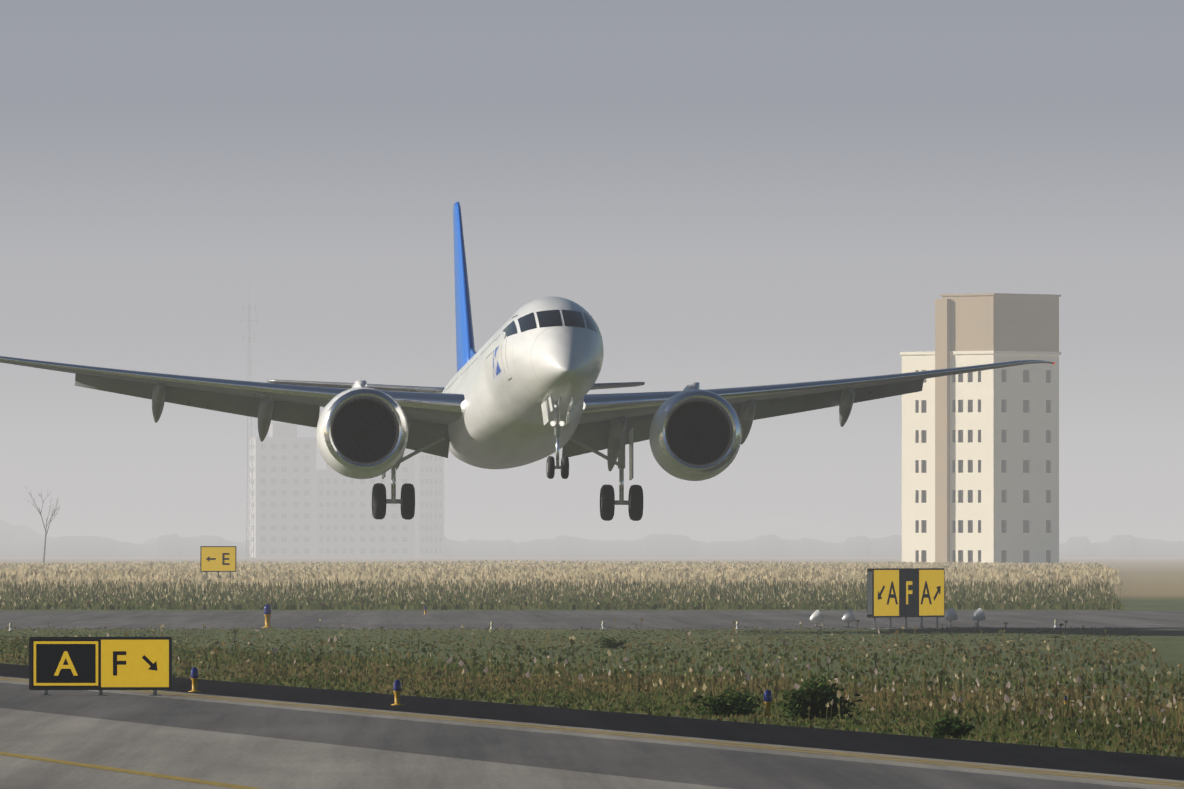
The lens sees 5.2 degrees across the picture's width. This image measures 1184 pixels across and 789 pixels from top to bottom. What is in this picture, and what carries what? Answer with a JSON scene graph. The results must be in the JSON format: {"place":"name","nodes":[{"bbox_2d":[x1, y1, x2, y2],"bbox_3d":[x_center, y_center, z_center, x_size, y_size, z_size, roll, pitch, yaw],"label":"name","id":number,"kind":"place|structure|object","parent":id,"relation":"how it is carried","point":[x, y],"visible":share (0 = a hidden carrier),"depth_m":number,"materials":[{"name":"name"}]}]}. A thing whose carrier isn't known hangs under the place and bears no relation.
{"place":"outdoors","nodes":[
{"label":"outdoors","id":0,"kind":"place"},
{"bbox_2d":[200,546,235,577],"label":"taxi sign","id":1,"kind":"object","parent":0,"point":[218,559],"visible":1,"depth_m":648.52,"materials":[{"name":"yellow metal"}]},
{"bbox_2d":[242,303,255,560],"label":"lattice mast","id":2,"kind":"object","parent":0,"point":[248,307],"depth_m":2598.19,"materials":[{"name":"silver metal"}]},
{"bbox_2d":[249,423,315,557],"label":"building","id":3,"kind":"structure","parent":0,"point":[283,499],"depth_m":3398.21,"materials":[{"name":"grey concrete"}]},
{"bbox_2d":[315,463,357,557],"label":"building","id":4,"kind":"structure","parent":0,"point":[336,514],"depth_m":3398.15,"materials":[{"name":"grey concrete"}]},
{"bbox_2d":[358,448,416,557],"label":"building","id":5,"kind":"structure","parent":0,"point":[392,533],"depth_m":3398.32,"materials":[{"name":"grey concrete"}]},
{"bbox_2d":[417,452,443,557],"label":"building","id":6,"kind":"structure","parent":0,"point":[430,505],"depth_m":3398.55,"materials":[{"name":"grey concrete"}]},
{"bbox_2d":[0,202,1054,520],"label":"aircraft","id":7,"kind":"object","parent":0,"point":[518,388],"visible":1,"depth_m":397.59,"materials":[{"name":"white paint"}]},
{"bbox_2d":[0,519,1064,543],"bbox_3d":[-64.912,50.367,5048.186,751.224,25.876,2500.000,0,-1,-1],"label":"hills","id":8,"kind":"structure","parent":0,"point":[15,534],"depth_m":4507.52,"materials":[{"name":"grey"}]},
{"bbox_2d":[0,578,1123,609],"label":"dry grass","id":9,"kind":"structure","parent":0,"point":[634,595],"depth_m":618.44,"materials":[{"name":"plant"}]},
{"bbox_2d":[0,560,1123,595],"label":"tall dry grass","id":10,"kind":"structure","parent":0,"point":[262,572],"depth_m":777.23,"materials":[{"name":"plant"}]},
{"bbox_2d":[0,676,1183,788],"bbox_3d":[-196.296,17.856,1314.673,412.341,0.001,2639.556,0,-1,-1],"label":"taxiway","id":11,"kind":"structure","parent":0,"point":[252,761],"depth_m":157.25,"materials":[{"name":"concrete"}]},
{"bbox_2d":[0,682,1144,788],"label":"taxiway patch","id":12,"kind":"object","parent":11,"relation":"attached to","point":[734,769],"depth_m":168.13,"materials":[{"name":"grey asphalt"}]},
{"bbox_2d":[29,637,171,695],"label":"taxi sign","id":13,"kind":"object","parent":12,"relation":"on","point":[100,664],"visible":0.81,"depth_m":227.23,"materials":[{"name":"yellow metal"}]},
{"bbox_2d":[0,677,1183,788],"bbox_3d":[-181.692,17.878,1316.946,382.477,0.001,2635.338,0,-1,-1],"label":"taxiway markings","id":14,"kind":"object","parent":11,"relation":"on","point":[130,771],"depth_m":160.02,"materials":[{"name":"yellow paint"}]},
{"bbox_2d":[0,557,1183,756],"bbox_3d":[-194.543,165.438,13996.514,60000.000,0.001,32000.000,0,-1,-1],"label":"ground","id":15,"kind":"structure","parent":0,"point":[1153,584],"depth_m":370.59,"materials":[{"name":"green plant"}]},
{"bbox_2d":[25,486,59,562],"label":"bare tree","id":16,"kind":"object","parent":15,"relation":"on","point":[50,520],"visible":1,"depth_m":1497.96,"materials":[{"name":"grey wood"}]},
{"bbox_2d":[598,635,628,648],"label":"edge bush","id":17,"kind":"object","parent":15,"relation":"on","point":[609,643],"visible":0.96,"depth_m":333.46,"materials":[{"name":"green plant"}]},
{"bbox_2d":[691,687,759,716],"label":"edge bush","id":18,"kind":"object","parent":15,"relation":"on","point":[734,704],"visible":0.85,"depth_m":198.46,"materials":[{"name":"green plant"}]},
{"bbox_2d":[764,690,771,716],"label":"edge light","id":19,"kind":"object","parent":15,"relation":"on","point":[768,698],"visible":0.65,"depth_m":198.47,"materials":[{"name":"blue"}]},
{"bbox_2d":[779,669,863,719],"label":"edge bush","id":20,"kind":"object","parent":15,"relation":"on","point":[817,698],"visible":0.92,"depth_m":194.96,"materials":[{"name":"green plant"}]},
{"bbox_2d":[931,714,974,737],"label":"edge bush","id":21,"kind":"object","parent":15,"relation":"on","point":[953,726],"visible":0.92,"depth_m":176.62,"materials":[{"name":"green plant"}]},
{"bbox_2d":[0,663,1183,780],"bbox_3d":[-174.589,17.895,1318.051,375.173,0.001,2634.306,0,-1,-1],"label":"taxiway shoulder","id":22,"kind":"object","parent":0,"point":[1124,764],"depth_m":183.90,"materials":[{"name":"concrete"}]},
{"bbox_2d":[188,667,200,691],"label":"edge light","id":23,"kind":"object","parent":22,"relation":"on","point":[194,674],"visible":0.96,"depth_m":233.32,"materials":[{"name":"blue"}]},
{"bbox_2d":[391,679,402,704],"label":"edge light","id":24,"kind":"object","parent":22,"relation":"on","point":[397,687],"visible":0.9,"depth_m":213.46,"materials":[{"name":"blue"}]},
{"bbox_2d":[0,611,1183,629],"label":"runway","id":25,"kind":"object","parent":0,"point":[1150,620],"depth_m":461.36,"materials":[{"name":"grey asphalt"}]},
{"bbox_2d":[261,604,273,627],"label":"edge light","id":26,"kind":"object","parent":25,"relation":"on","point":[267,611],"visible":0.98,"depth_m":420.08,"materials":[{"name":"blue"}]},
{"bbox_2d":[809,610,822,627],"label":"approach lamp","id":27,"kind":"object","parent":25,"relation":"on","point":[816,617],"visible":0.85,"depth_m":419.80,"materials":[{"name":"grey metal"}]},
{"bbox_2d":[842,610,855,627],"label":"approach lamp","id":28,"kind":"object","parent":25,"relation":"on","point":[848,617],"visible":0.9,"depth_m":419.82,"materials":[{"name":"grey metal"}]},
{"bbox_2d":[867,568,944,628],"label":"taxi sign","id":29,"kind":"object","parent":25,"relation":"on","point":[905,592],"visible":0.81,"depth_m":413.84,"materials":[{"name":"yellow metal"}]},
{"bbox_2d":[944,608,957,627],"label":"approach lamp","id":30,"kind":"object","parent":25,"relation":"on","point":[950,615],"visible":0.92,"depth_m":419.87,"materials":[{"name":"grey metal"}]},
{"bbox_2d":[972,608,985,627],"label":"approach lamp","id":31,"kind":"object","parent":25,"relation":"on","point":[978,615],"visible":0.98,"depth_m":419.88,"materials":[{"name":"grey metal"}]},
{"bbox_2d":[0,534,1183,556],"bbox_3d":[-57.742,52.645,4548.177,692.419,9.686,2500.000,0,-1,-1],"label":"distant treeline","id":32,"kind":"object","parent":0,"point":[653,545],"depth_m":3852.90,"materials":[{"name":"grey"}]},
{"bbox_2d":[0,0,1183,543],"label":"sky","id":33,"kind":"structure","parent":0,"point":[734,193],"materials":[{"name":"grey"}]},
{"bbox_2d":[460,515,882,542],"bbox_3d":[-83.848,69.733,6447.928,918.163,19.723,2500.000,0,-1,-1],"label":"hills terrain","id":34,"kind":"structure","parent":0,"point":[787,527],"depth_m":5906.16,"materials":[{"name":"grey"}]},
{"bbox_2d":[900,293,1060,563],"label":"apartment tower","id":35,"kind":"structure","parent":0,"point":[980,466],"depth_m":1303.06,"materials":[{"name":"beige concrete"}]}
]}

